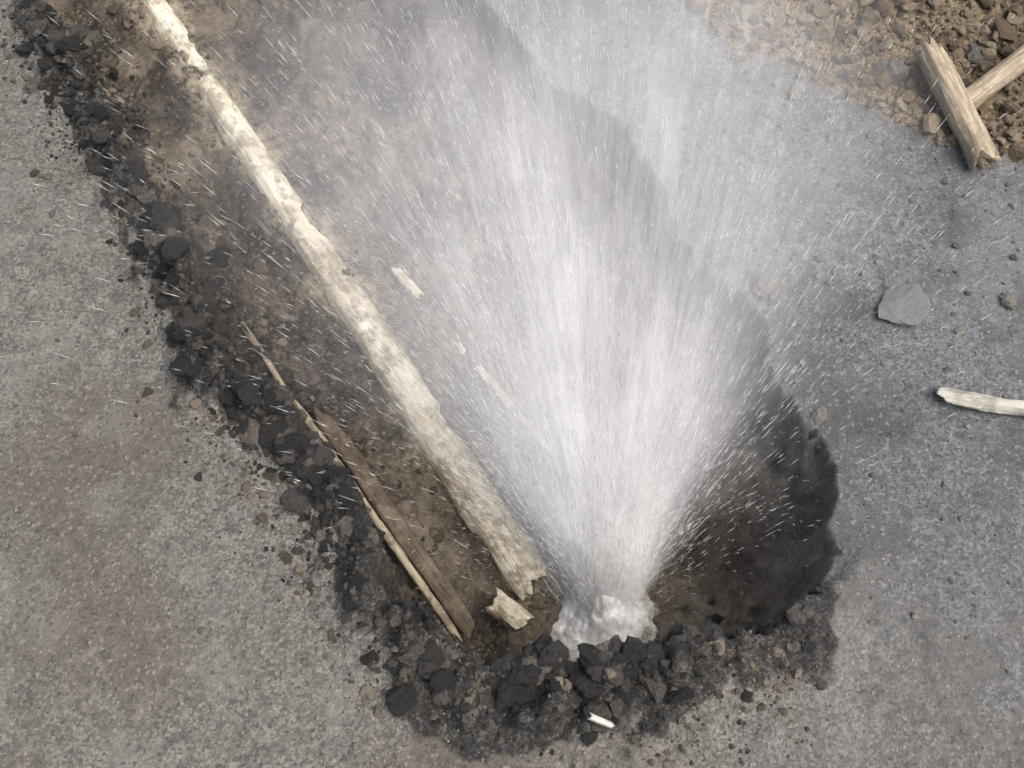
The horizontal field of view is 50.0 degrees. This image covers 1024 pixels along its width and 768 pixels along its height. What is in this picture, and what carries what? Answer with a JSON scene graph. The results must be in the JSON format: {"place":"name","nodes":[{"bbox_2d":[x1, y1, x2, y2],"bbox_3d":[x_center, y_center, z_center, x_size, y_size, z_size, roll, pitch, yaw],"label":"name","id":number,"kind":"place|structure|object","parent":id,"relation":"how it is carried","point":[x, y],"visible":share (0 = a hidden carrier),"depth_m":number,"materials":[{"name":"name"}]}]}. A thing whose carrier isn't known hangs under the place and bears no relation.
{"place":"outdoors","nodes":[
{"label":"outdoors","id":0,"kind":"place"},
{"bbox_2d":[0,0,1023,767],"bbox_3d":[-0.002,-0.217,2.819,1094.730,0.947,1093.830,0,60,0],"label":"ground","id":1,"kind":"structure","parent":0,"point":[260,700],"depth_m":2.71,"materials":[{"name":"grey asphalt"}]},
{"bbox_2d":[241,324,295,405],"bbox_3d":[-0.593,-0.003,2.818,0.020,0.033,0.432,-30,64,-16],"label":"wooden stick","id":2,"kind":"object","parent":1,"relation":"on","point":[250,336],"visible":0.5,"depth_m":2.84,"materials":[{"name":"yellow wood"}]},
{"bbox_2d":[143,0,552,601],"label":"water pipe","id":3,"kind":"object","parent":1,"relation":"on","point":[246,146],"visible":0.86,"depth_m":2.94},
{"bbox_2d":[63,0,670,653],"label":"trench stones","id":4,"kind":"object","parent":1,"relation":"on","point":[261,268],"visible":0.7,"depth_m":3.07,"materials":[{"name":"stone"}]},
{"bbox_2d":[295,399,463,642],"bbox_3d":[-0.319,0.324,2.597,0.024,0.255,0.665,-34,65,-18],"label":"split lath","id":5,"kind":"object","parent":1,"relation":"on","point":[401,556],"visible":0.67,"depth_m":2.59,"materials":[{"name":"yellow wood"}]},
{"bbox_2d":[305,399,474,639],"bbox_3d":[-0.290,0.323,2.640,0.053,0.273,0.658,-34,66,-18],"label":"timber batten","id":6,"kind":"object","parent":1,"relation":"on","point":[440,587],"visible":0.89,"depth_m":2.62,"materials":[{"name":"brown wood"}]},
{"bbox_2d":[390,267,424,298],"bbox_3d":[-0.293,-0.279,3.092,0.149,0.074,0.034,40,67,20],"label":"pipe shard","id":7,"kind":"object","parent":1,"relation":"on","point":[416,291],"visible":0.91,"depth_m":3.08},
{"bbox_2d":[0,1,815,767],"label":"asphalt crumbs","id":8,"kind":"object","parent":1,"relation":"on","point":[430,625],"visible":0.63,"depth_m":2.47,"materials":[{"name":"black asphalt"}]},
{"bbox_2d":[0,1,830,767],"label":"soil clods","id":9,"kind":"object","parent":1,"relation":"on","point":[366,691],"visible":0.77,"depth_m":2.34,"materials":[{"name":"brown soil"}]},
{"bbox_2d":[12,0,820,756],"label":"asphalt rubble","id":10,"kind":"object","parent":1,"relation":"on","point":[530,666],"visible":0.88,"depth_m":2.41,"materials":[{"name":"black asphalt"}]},
{"bbox_2d":[585,712,614,727],"bbox_3d":[0.168,0.644,2.100,0.061,0.028,0.014,16,61,9],"label":"wood chip","id":11,"kind":"object","parent":10,"relation":"on","point":[598,720],"visible":1,"depth_m":2.10,"materials":[{"name":"beige wood"}]},
{"bbox_2d":[450,338,554,453],"bbox_3d":[-0.033,0.028,2.968,0.036,0.064,0.457,-35,66,-18],"label":"pipe shard","id":12,"kind":"object","parent":1,"relation":"on","point":[502,396],"visible":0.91,"depth_m":2.96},
{"bbox_2d":[485,587,534,631],"bbox_3d":[-0.007,0.558,2.695,0.119,0.076,0.069,30,64,16],"label":"pipe shard","id":13,"kind":"object","parent":1,"relation":"on","point":[511,613],"visible":1,"depth_m":2.67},
{"bbox_2d":[495,671,541,709],"bbox_3d":[0.019,0.601,2.175,0.116,0.071,0.077,-11,61,-6],"label":"broken asphalt chunk","id":14,"kind":"object","parent":1,"relation":"on","point":[508,694],"visible":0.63,"depth_m":2.14,"materials":[{"name":"black asphalt"}]},
{"bbox_2d":[550,582,659,661],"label":"pooled water","id":15,"kind":"structure","parent":1,"relation":"on","point":[568,633],"depth_m":2.78,"materials":[{"name":"liquid"}]},
{"bbox_2d":[2,0,1023,641],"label":"water spray","id":16,"kind":"object","parent":15,"relation":"on","point":[592,574],"visible":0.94,"depth_m":2.48,"materials":[{"name":"liquid"}]},
{"bbox_2d":[753,272,780,301],"bbox_3d":[0.619,-0.232,2.670,0.061,0.064,0.074,27,64,15],"label":"stone","id":17,"kind":"object","parent":1,"relation":"on","point":[770,285],"visible":0.99,"depth_m":2.65,"materials":[{"name":"grey stone"}]},
{"bbox_2d":[810,407,826,424],"bbox_3d":[0.699,0.074,2.498,0.043,0.030,0.035,-41,68,-21],"label":"stone","id":18,"kind":"object","parent":1,"relation":"on","point":[818,416],"visible":1,"depth_m":2.49,"materials":[{"name":"grey stone"}]},
{"bbox_2d":[684,0,1023,161],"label":"gravel pile","id":19,"kind":"object","parent":1,"relation":"on","point":[874,12],"visible":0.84,"depth_m":3.01,"materials":[{"name":"gravel"}]},
{"bbox_2d":[869,58,909,84],"bbox_3d":[1.019,-0.845,2.983,0.102,0.101,0.073,0,60,0],"label":"stone","id":20,"kind":"object","parent":19,"relation":"on","point":[897,71],"visible":0.77,"depth_m":2.96,"materials":[{"name":"grey stone"}]},
{"bbox_2d":[912,36,1001,172],"bbox_3d":[1.166,-0.738,2.888,0.079,0.155,0.399,-16,61,-9],"label":"wooden log","id":21,"kind":"object","parent":19,"relation":"on","point":[951,95],"visible":1,"depth_m":2.85,"materials":[{"name":"brown wood"}]},
{"bbox_2d":[935,45,1023,113],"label":"wooden post","id":22,"kind":"object","parent":19,"relation":"on","point":[989,84],"visible":0.85,"depth_m":2.90,"materials":[{"name":"brown wood"}]},
{"bbox_2d":[965,42,996,64],"bbox_3d":[1.282,-0.893,3.005,0.090,0.061,0.077,26,63,14],"label":"stone","id":23,"kind":"object","parent":19,"relation":"on","point":[973,54],"visible":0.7,"depth_m":2.98,"materials":[{"name":"grey stone"}]},
{"bbox_2d":[876,283,930,326],"bbox_3d":[0.939,-0.188,2.633,0.137,0.036,0.121,0,60,0],"label":"asphalt slab","id":24,"kind":"object","parent":1,"relation":"on","point":[902,306],"depth_m":2.62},
{"bbox_2d":[936,386,1023,415],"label":"wood splinter","id":25,"kind":"object","parent":1,"relation":"on","point":[972,400],"visible":1,"depth_m":2.48,"materials":[{"name":"beige wood"}]},
{"bbox_2d":[998,292,1018,309],"bbox_3d":[1.197,-0.201,2.649,0.042,0.035,0.057,0,60,0],"label":"stone","id":26,"kind":"object","parent":1,"relation":"on","point":[1008,300],"visible":1,"depth_m":2.64,"materials":[{"name":"brown stone"}]},
{"bbox_2d":[788,81,805,99],"bbox_3d":[0.779,-0.801,2.995,0.033,0.036,0.068,32,65,17],"label":"stone","id":27,"kind":"object","parent":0,"point":[798,89],"visible":0.98,"depth_m":2.98,"materials":[{"name":"grey stone"}]},
{"bbox_2d":[729,64,1020,396],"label":"spilled gravel","id":28,"kind":"structure","parent":0,"point":[820,257],"depth_m":2.81,"materials":[{"name":"grey gravel"}]}
]}

